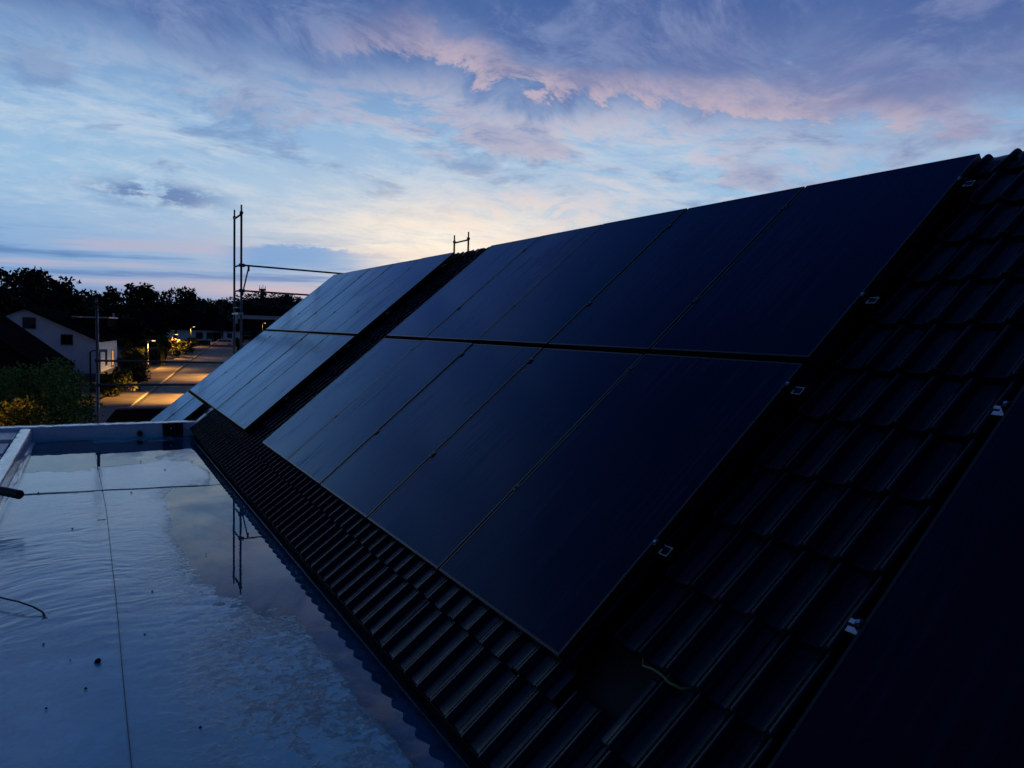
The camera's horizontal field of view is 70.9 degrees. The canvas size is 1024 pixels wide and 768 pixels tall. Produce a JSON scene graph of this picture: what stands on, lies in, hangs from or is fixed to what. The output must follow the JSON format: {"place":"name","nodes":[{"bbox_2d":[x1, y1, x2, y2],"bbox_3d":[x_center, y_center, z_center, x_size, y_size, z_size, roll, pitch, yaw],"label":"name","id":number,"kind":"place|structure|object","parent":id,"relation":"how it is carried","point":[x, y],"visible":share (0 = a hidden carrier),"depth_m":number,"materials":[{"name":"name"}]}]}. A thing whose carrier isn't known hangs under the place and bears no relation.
{"place":"outdoors","nodes":[
{"label":"outdoors","id":0,"kind":"place"},
{"bbox_2d":[0,313,74,399],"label":"village house","id":1,"kind":"structure","parent":0,"point":[20,344],"depth_m":47.45,"materials":[{"name":"black"}]},
{"bbox_2d":[4,330,252,422],"bbox_3d":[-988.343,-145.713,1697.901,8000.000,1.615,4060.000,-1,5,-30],"label":"ground","id":2,"kind":"structure","parent":0,"point":[152,365],"depth_m":87.29,"materials":[{"name":"green plant"}]},
{"bbox_2d":[0,284,29,313],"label":"broadleaf tree","id":3,"kind":"object","parent":2,"relation":"on","point":[10,298],"visible":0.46,"depth_m":87.54,"materials":[{"name":"green plant"}]},
{"bbox_2d":[0,395,47,425],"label":"garden shrub","id":4,"kind":"object","parent":2,"relation":"on","point":[6,416],"visible":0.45,"depth_m":25.63,"materials":[{"name":"green plant"}]},
{"bbox_2d":[0,266,65,312],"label":"broadleaf tree","id":5,"kind":"object","parent":2,"relation":"on","point":[14,279],"visible":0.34,"depth_m":95.98,"materials":[{"name":"green plant"}]},
{"bbox_2d":[0,269,94,315],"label":"broadleaf tree","id":6,"kind":"object","parent":2,"relation":"on","point":[61,292],"visible":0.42,"depth_m":101.48,"materials":[{"name":"green plant"}]},
{"bbox_2d":[0,357,104,425],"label":"garden shrub","id":7,"kind":"object","parent":2,"relation":"on","point":[54,414],"visible":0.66,"depth_m":29.94,"materials":[{"name":"green plant"}]},
{"bbox_2d":[3,306,122,381],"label":"village house","id":8,"kind":"structure","parent":2,"relation":"on","point":[70,337],"depth_m":61.93,"materials":[{"name":"white paint"}]},
{"bbox_2d":[22,317,36,329],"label":"window","id":9,"kind":"structure","parent":8,"relation":"in","point":[27,322],"depth_m":60.40,"materials":[{"name":"black glass"}]},
{"bbox_2d":[61,334,73,345],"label":"window","id":10,"kind":"structure","parent":8,"relation":"in","point":[66,339],"depth_m":61.46,"materials":[{"name":"black glass"}]},
{"bbox_2d":[99,352,101,373],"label":"window","id":11,"kind":"structure","parent":8,"relation":"in","point":[99,352],"depth_m":64.17,"materials":[{"name":"black glass"}]},
{"bbox_2d":[111,349,113,366],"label":"window","id":12,"kind":"structure","parent":8,"relation":"in","point":[112,351],"depth_m":70.34,"materials":[{"name":"yellow"}]},
{"bbox_2d":[61,293,103,315],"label":"broadleaf tree","id":13,"kind":"object","parent":2,"relation":"on","point":[100,307],"visible":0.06,"depth_m":126.14,"materials":[{"name":"green plant"}]},
{"bbox_2d":[78,288,114,307],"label":"broadleaf tree","id":14,"kind":"object","parent":2,"relation":"on","point":[100,300],"visible":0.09,"depth_m":137.13,"materials":[{"name":"green plant"}]},
{"bbox_2d":[93,286,132,307],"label":"broadleaf tree","id":15,"kind":"object","parent":2,"relation":"on","point":[111,296],"visible":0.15,"depth_m":151.67,"materials":[{"name":"green plant"}]},
{"bbox_2d":[89,369,137,396],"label":"roadside shrub","id":16,"kind":"object","parent":2,"relation":"on","point":[117,377],"visible":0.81,"depth_m":50.32,"materials":[{"name":"green plant"}]},
{"bbox_2d":[115,282,144,308],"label":"broadleaf tree","id":17,"kind":"object","parent":2,"relation":"on","point":[131,288],"visible":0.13,"depth_m":154.83,"materials":[{"name":"green plant"}]},
{"bbox_2d":[99,308,164,346],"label":"village house","id":18,"kind":"structure","parent":2,"relation":"on","point":[154,320],"depth_m":135.54,"materials":[{"name":"black"}]},
{"bbox_2d":[114,348,150,381],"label":"roadside shrub","id":19,"kind":"object","parent":2,"relation":"on","point":[135,355],"visible":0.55,"depth_m":61.51,"materials":[{"name":"green plant"}]},
{"bbox_2d":[120,340,145,365],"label":"roadside shrub","id":20,"kind":"object","parent":2,"relation":"on","point":[130,345],"visible":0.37,"depth_m":79.34,"materials":[{"name":"green plant"}]},
{"bbox_2d":[119,365,147,383],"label":"roadside shrub","id":21,"kind":"object","parent":2,"relation":"on","point":[138,374],"visible":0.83,"depth_m":60.30,"materials":[{"name":"green plant"}]},
{"bbox_2d":[105,407,166,422],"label":"roof","id":22,"kind":"structure","parent":2,"relation":"on","point":[130,414],"depth_m":27.01,"materials":[{"name":"black paint"}]},
{"bbox_2d":[134,355,149,368],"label":"roadside shrub","id":23,"kind":"object","parent":2,"relation":"on","point":[144,364],"visible":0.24,"depth_m":72.89,"materials":[{"name":"green plant"}]},
{"bbox_2d":[135,339,164,365],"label":"arching grass","id":24,"kind":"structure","parent":2,"relation":"on","point":[156,342],"depth_m":82.73,"materials":[{"name":"green plant"}]},
{"bbox_2d":[144,348,162,363],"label":"roadside shrub","id":25,"kind":"object","parent":2,"relation":"on","point":[154,354],"visible":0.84,"depth_m":86.72,"materials":[{"name":"green plant"}]},
{"bbox_2d":[129,282,179,328],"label":"broadleaf tree","id":26,"kind":"object","parent":2,"relation":"on","point":[151,298],"visible":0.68,"depth_m":155.21,"materials":[{"name":"green plant"}]},
{"bbox_2d":[103,345,210,422],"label":"kerb","id":27,"kind":"structure","parent":2,"relation":"on","point":[145,394],"depth_m":59.42,"materials":[{"name":"concrete"}]},
{"bbox_2d":[156,335,173,358],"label":"roadside shrub","id":28,"kind":"object","parent":2,"relation":"on","point":[165,343],"visible":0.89,"depth_m":99.12,"materials":[{"name":"green plant"}]},
{"bbox_2d":[167,337,189,357],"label":"roadside shrub","id":29,"kind":"object","parent":2,"relation":"on","point":[180,350],"visible":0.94,"depth_m":101.39,"materials":[{"name":"green plant"}]},
{"bbox_2d":[159,286,205,338],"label":"broadleaf tree","id":30,"kind":"object","parent":2,"relation":"on","point":[184,306],"visible":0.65,"depth_m":162.40,"materials":[{"name":"green plant"}]},
{"bbox_2d":[182,339,194,353],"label":"roadside shrub","id":31,"kind":"object","parent":2,"relation":"on","point":[190,349],"visible":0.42,"depth_m":111.36,"materials":[{"name":"green plant"}]},
{"bbox_2d":[171,291,211,320],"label":"broadleaf tree","id":32,"kind":"object","parent":2,"relation":"on","point":[204,304],"visible":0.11,"depth_m":174.35,"materials":[{"name":"green plant"}]},
{"bbox_2d":[186,337,198,344],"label":"roadside shrub","id":33,"kind":"object","parent":2,"relation":"on","point":[194,341],"visible":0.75,"depth_m":144.72,"materials":[{"name":"green plant"}]},
{"bbox_2d":[198,340,209,344],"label":"roadside shrub","id":34,"kind":"object","parent":2,"relation":"on","point":[204,342],"visible":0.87,"depth_m":149.01,"materials":[{"name":"green plant"}]},
{"bbox_2d":[174,313,243,341],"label":"bungalow","id":35,"kind":"object","parent":2,"relation":"on","point":[211,327],"visible":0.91,"depth_m":156.92,"materials":[{"name":"white paint"}]},
{"bbox_2d":[196,332,202,338],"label":"window","id":36,"kind":"structure","parent":35,"relation":"in","point":[199,335],"depth_m":154.81,"materials":[{"name":"black glass"}]},
{"bbox_2d":[206,332,213,338],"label":"window","id":37,"kind":"structure","parent":35,"relation":"in","point":[209,335],"depth_m":155.87,"materials":[{"name":"black glass"}]},
{"bbox_2d":[212,332,220,341],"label":"garage door","id":38,"kind":"structure","parent":35,"relation":"in","point":[217,336],"depth_m":158.60,"materials":[{"name":"black"}]},
{"bbox_2d":[196,297,223,314],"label":"broadleaf tree","id":39,"kind":"object","parent":2,"relation":"on","point":[214,310],"visible":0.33,"depth_m":176.00,"materials":[{"name":"green plant"}]},
{"bbox_2d":[235,337,244,349],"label":"roadside shrub","id":40,"kind":"object","parent":2,"relation":"on","point":[237,342],"visible":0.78,"depth_m":131.75,"materials":[{"name":"green plant"}]},
{"bbox_2d":[0,420,484,767],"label":"flat roof annex","id":41,"kind":"object","parent":2,"relation":"on","point":[249,649],"visible":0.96,"depth_m":4.02,"materials":[{"name":"white paint"}]},
{"bbox_2d":[0,443,8,457],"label":"insulation board","id":42,"kind":"object","parent":41,"relation":"on","point":[4,447],"visible":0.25,"depth_m":8.88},
{"bbox_2d":[0,432,17,445],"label":"insulation board","id":43,"kind":"object","parent":41,"relation":"on","point":[7,437],"visible":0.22,"depth_m":9.50,"materials":[{"name":"grey"}]},
{"bbox_2d":[0,486,23,498],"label":"black hose","id":44,"kind":"object","parent":41,"relation":"on","point":[11,492],"visible":1,"depth_m":6.17,"materials":[{"name":"black rubber"}]},
{"bbox_2d":[0,597,46,618],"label":"thin cable","id":45,"kind":"object","parent":41,"relation":"on","point":[41,611],"visible":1,"depth_m":4.27,"materials":[{"name":"black rubber"}]},
{"bbox_2d":[137,430,142,436],"bbox_3d":[-5.575,0.738,10.774,0.083,0.087,0.096,-1,5,-30],"label":"pipe stub","id":46,"kind":"object","parent":41,"relation":"on","point":[139,433],"visible":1,"depth_m":10.74,"materials":[{"name":"black rubber"}]},
{"bbox_2d":[162,422,182,435],"bbox_3d":[-5.186,0.691,11.000,0.280,0.200,0.105,-1,5,-30],"label":"overflow outlet","id":47,"kind":"object","parent":41,"relation":"attached to","point":[172,428],"visible":1,"depth_m":10.97,"materials":[{"name":"black rubber"}]},
{"bbox_2d":[229,307,289,338],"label":"hall building","id":48,"kind":"structure","parent":2,"relation":"on","point":[251,326],"depth_m":206.04,"materials":[{"name":"black"}]},
{"bbox_2d":[244,331,250,335],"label":"window","id":49,"kind":"structure","parent":48,"relation":"in","point":[246,333],"depth_m":204.39,"materials":[{"name":"black glass"}]},
{"bbox_2d":[95,205,469,422],"bbox_3d":[-4.936,0.121,16.778,8.290,8.080,0.832,-1,5,-30],"label":"scaffold","id":50,"kind":"object","parent":2,"relation":"on","point":[98,360],"visible":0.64,"depth_m":15.57,"materials":[{"name":"metal"}]},
{"bbox_2d":[187,148,1023,767],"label":"roof","id":51,"kind":"structure","parent":2,"relation":"on","point":[795,534],"depth_m":2.96,"materials":[{"name":"black"}]},
{"bbox_2d":[224,372,290,401],"bbox_3d":[-4.244,-0.048,11.392,0.048,0.091,5.884,-44,24,-20],"label":"mounting rail","id":52,"kind":"object","parent":51,"relation":"attached to","point":[286,399],"visible":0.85,"depth_m":8.90,"materials":[{"name":"silver"}]},
{"bbox_2d":[190,331,275,394],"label":"solar panel","id":53,"kind":"object","parent":52,"relation":"attached to","point":[227,365],"visible":0.86,"depth_m":13.45,"materials":[{"name":"black"}]},
{"bbox_2d":[197,331,290,402],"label":"solar panel","id":54,"kind":"object","parent":52,"relation":"attached to","point":[236,369],"visible":0.88,"depth_m":12.45,"materials":[{"name":"black"}]},
{"bbox_2d":[206,332,308,410],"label":"solar panel","id":55,"kind":"object","parent":52,"relation":"attached to","point":[230,389],"visible":0.91,"depth_m":11.43,"materials":[{"name":"black"}]},
{"bbox_2d":[217,333,327,418],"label":"solar panel","id":56,"kind":"object","parent":52,"relation":"attached to","point":[256,385],"visible":0.87,"depth_m":10.45,"materials":[{"name":"black"}]},
{"bbox_2d":[229,335,355,430],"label":"solar panel","id":57,"kind":"object","parent":52,"relation":"attached to","point":[270,397],"visible":1,"depth_m":9.38,"materials":[{"name":"black"}]},
{"bbox_2d":[269,336,351,349],"bbox_3d":[-3.557,-0.713,11.733,0.048,0.091,5.884,-44,24,-20],"label":"mounting rail","id":58,"kind":"object","parent":51,"relation":"attached to","point":[348,346],"visible":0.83,"depth_m":9.24,"materials":[{"name":"silver"}]},
{"bbox_2d":[298,310,390,316],"bbox_3d":[-3.095,-1.159,11.962,0.048,0.091,5.884,-44,24,-20],"label":"mounting rail","id":59,"kind":"object","parent":51,"relation":"attached to","point":[388,314],"visible":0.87,"depth_m":9.48,"materials":[{"name":"silver"}]},
{"bbox_2d":[279,268,369,331],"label":"solar panel","id":60,"kind":"object","parent":59,"relation":"attached to","point":[319,303],"visible":0.93,"depth_m":13.05,"materials":[{"name":"black"}]},
{"bbox_2d":[311,259,419,333],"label":"solar panel","id":61,"kind":"object","parent":59,"relation":"attached to","point":[340,316],"visible":0.92,"depth_m":11.06,"materials":[{"name":"black"}]},
{"bbox_2d":[332,252,454,335],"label":"solar panel","id":62,"kind":"object","parent":59,"relation":"attached to","point":[389,297],"visible":1,"depth_m":9.99,"materials":[{"name":"black"}]},
{"bbox_2d":[339,263,446,280],"bbox_3d":[-2.396,-1.836,12.309,0.048,0.091,5.884,-44,24,-20],"label":"mounting rail","id":63,"kind":"object","parent":51,"relation":"attached to","point":[444,266],"visible":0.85,"depth_m":9.83,"materials":[{"name":"silver"}]},
{"bbox_2d":[266,272,349,330],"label":"solar panel","id":64,"kind":"object","parent":63,"relation":"attached to","point":[300,306],"visible":0.94,"depth_m":14.05,"materials":[{"name":"black"}]},
{"bbox_2d":[294,264,392,332],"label":"solar panel","id":65,"kind":"object","parent":63,"relation":"attached to","point":[338,301],"visible":0.92,"depth_m":12.05,"materials":[{"name":"black"}]},
{"bbox_2d":[334,414,675,562],"bbox_3d":[-0.823,0.473,5.515,0.048,0.091,5.884,-44,24,-20],"label":"mounting rail","id":66,"kind":"object","parent":51,"relation":"attached to","point":[666,553],"visible":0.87,"depth_m":3.02,"materials":[{"name":"silver"}]},
{"bbox_2d":[262,338,421,461],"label":"solar panel","id":67,"kind":"object","parent":66,"relation":"attached to","point":[294,433],"visible":0.86,"depth_m":7.54,"materials":[{"name":"black"}]},
{"bbox_2d":[287,340,472,484],"bbox_3d":[-1.229,0.189,6.601,1.781,0.036,1.134,-44,24,-20],"label":"solar panel","id":68,"kind":"object","parent":66,"relation":"attached to","point":[333,445],"visible":0.91,"depth_m":6.52,"materials":[{"name":"black"}]},
{"bbox_2d":[320,344,542,519],"bbox_3d":[-0.648,0.281,5.608,1.781,0.036,1.134,-44,24,-20],"label":"solar panel","id":69,"kind":"object","parent":66,"relation":"attached to","point":[371,475],"visible":0.91,"depth_m":5.52,"materials":[{"name":"black"}]},
{"bbox_2d":[367,348,643,572],"bbox_3d":[-0.069,0.369,4.614,1.781,0.035,1.134,-44,24,-20],"label":"solar panel","id":70,"kind":"object","parent":66,"relation":"attached to","point":[442,504],"visible":0.88,"depth_m":4.51,"materials":[{"name":"black"}]},
{"bbox_2d":[438,354,805,660],"bbox_3d":[0.508,0.454,3.618,1.781,0.036,1.134,-44,24,-20],"label":"solar panel","id":71,"kind":"object","parent":66,"relation":"attached to","point":[553,553],"visible":1,"depth_m":3.48,"materials":[{"name":"black"}]},
{"bbox_2d":[409,348,805,401],"bbox_3d":[-0.136,-0.192,5.856,0.048,0.091,5.884,-44,24,-20],"label":"mounting rail","id":72,"kind":"object","parent":51,"relation":"attached to","point":[793,393],"visible":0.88,"depth_m":3.36,"materials":[{"name":"silver"}]},
{"bbox_2d":[642,658,691,689],"bbox_3d":[0.544,1.047,2.592,0.049,0.022,0.268,-1,5,-30],"label":"earth cable","id":73,"kind":"object","parent":51,"relation":"on","point":[664,677],"visible":1,"depth_m":2.56,"materials":[{"name":"green plastic"}]},
{"bbox_2d":[456,292,879,310],"bbox_3d":[0.326,-0.639,6.086,0.048,0.091,5.884,-44,24,-20],"label":"mounting rail","id":74,"kind":"object","parent":51,"relation":"attached to","point":[869,303],"visible":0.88,"depth_m":3.59,"materials":[{"name":"silver"}]},
{"bbox_2d":[522,177,975,250],"bbox_3d":[1.025,-1.315,6.433,0.048,0.091,5.884,-44,24,-20],"label":"mounting rail","id":75,"kind":"object","parent":51,"relation":"attached to","point":[963,187],"visible":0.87,"depth_m":3.94,"materials":[{"name":"silver"}]},
{"bbox_2d":[386,236,539,339],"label":"solar panel","id":76,"kind":"object","parent":75,"relation":"attached to","point":[443,303],"visible":0.93,"depth_m":8.14,"materials":[{"name":"black"}]},
{"bbox_2d":[426,224,602,342],"bbox_3d":[0.010,-1.006,7.216,1.781,0.037,1.134,-44,24,-20],"label":"solar panel","id":77,"kind":"object","parent":75,"relation":"attached to","point":[485,308],"visible":0.92,"depth_m":7.15,"materials":[{"name":"black"}]},
{"bbox_2d":[478,208,686,346],"bbox_3d":[0.587,-0.920,6.221,1.781,0.037,1.134,-44,24,-20],"label":"solar panel","id":78,"kind":"object","parent":75,"relation":"attached to","point":[547,309],"visible":0.94,"depth_m":6.13,"materials":[{"name":"black"}]},
{"bbox_2d":[549,186,804,352],"bbox_3d":[1.168,-0.829,5.228,1.781,0.036,1.134,-44,24,-20],"label":"solar panel","id":79,"kind":"object","parent":75,"relation":"attached to","point":[642,303],"visible":0.94,"depth_m":5.13,"materials":[{"name":"black"}]},
{"bbox_2d":[651,153,980,362],"bbox_3d":[1.746,-0.742,4.233,1.781,0.035,1.134,-44,24,-20],"label":"solar panel","id":80,"kind":"object","parent":75,"relation":"attached to","point":[808,266],"visible":1,"depth_m":4.11,"materials":[{"name":"black"}]},
{"bbox_2d":[845,617,864,639],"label":"mounting rail","id":81,"kind":"object","parent":51,"relation":"attached to","point":[853,629],"visible":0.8,"depth_m":2.24,"materials":[{"name":"silver metal"}]},
{"bbox_2d":[767,385,1023,767],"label":"solar panel","id":82,"kind":"object","parent":81,"relation":"attached to","point":[927,671],"visible":1,"depth_m":2.04,"materials":[{"name":"black"}]},
{"bbox_2d":[991,401,1010,423],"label":"mounting rail","id":83,"kind":"object","parent":51,"relation":"attached to","point":[998,413],"visible":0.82,"depth_m":2.59,"materials":[{"name":"silver metal"}]},
{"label":"mounting rail","id":84,"kind":"object","parent":51,"relation":"attached to","visible":0},
{"bbox_2d":[150,391,193,420],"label":"solar panel","id":85,"kind":"object","parent":84,"relation":"attached to","point":[176,406],"visible":0.46,"depth_m":13.03,"materials":[{"name":"black"}]},
{"bbox_2d":[166,397,203,420],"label":"solar panel","id":86,"kind":"object","parent":84,"relation":"attached to","point":[190,408],"visible":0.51,"depth_m":12.03,"materials":[{"name":"black"}]},
{"bbox_2d":[60,343,209,423],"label":"pavement","id":87,"kind":"structure","parent":0,"point":[128,396],"depth_m":55.57,"materials":[{"name":"grey concrete"}]},
{"bbox_2d":[89,349,107,420],"bbox_3d":[-21.998,0.135,38.268,0.874,3.986,0.260,-1,5,-30],"label":"street lamp","id":88,"kind":"object","parent":87,"relation":"on","point":[103,350],"visible":0.73,"depth_m":38.04,"materials":[{"name":"black metal"}]},
{"bbox_2d":[136,345,236,406],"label":"road","id":89,"kind":"structure","parent":0,"point":[190,373],"depth_m":70.60,"materials":[{"name":"grey asphalt"}]},
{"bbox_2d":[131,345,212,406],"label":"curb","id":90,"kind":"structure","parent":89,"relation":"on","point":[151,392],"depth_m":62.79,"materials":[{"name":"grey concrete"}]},
{"bbox_2d":[210,338,232,346],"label":"parked car","id":91,"kind":"object","parent":89,"relation":"on","point":[223,341],"visible":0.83,"depth_m":147.18,"materials":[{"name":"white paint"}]},
{"bbox_2d":[220,297,296,319],"bbox_3d":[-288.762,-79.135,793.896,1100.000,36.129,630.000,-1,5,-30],"label":"hill","id":92,"kind":"structure","parent":0,"point":[289,306],"depth_m":728.22,"materials":[{"name":"black plant"}]},
{"bbox_2d":[119,290,302,320],"bbox_3d":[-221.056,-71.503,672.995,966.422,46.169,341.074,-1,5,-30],"label":"wood","id":93,"kind":"object","parent":92,"relation":"on","point":[226,306],"visible":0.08,"depth_m":736.74,"materials":[{"name":"green plant"}]},
{"bbox_2d":[0,0,1023,303],"label":"sky","id":94,"kind":"structure","parent":0,"point":[347,135],"materials":[{"name":"blue"}]}
]}

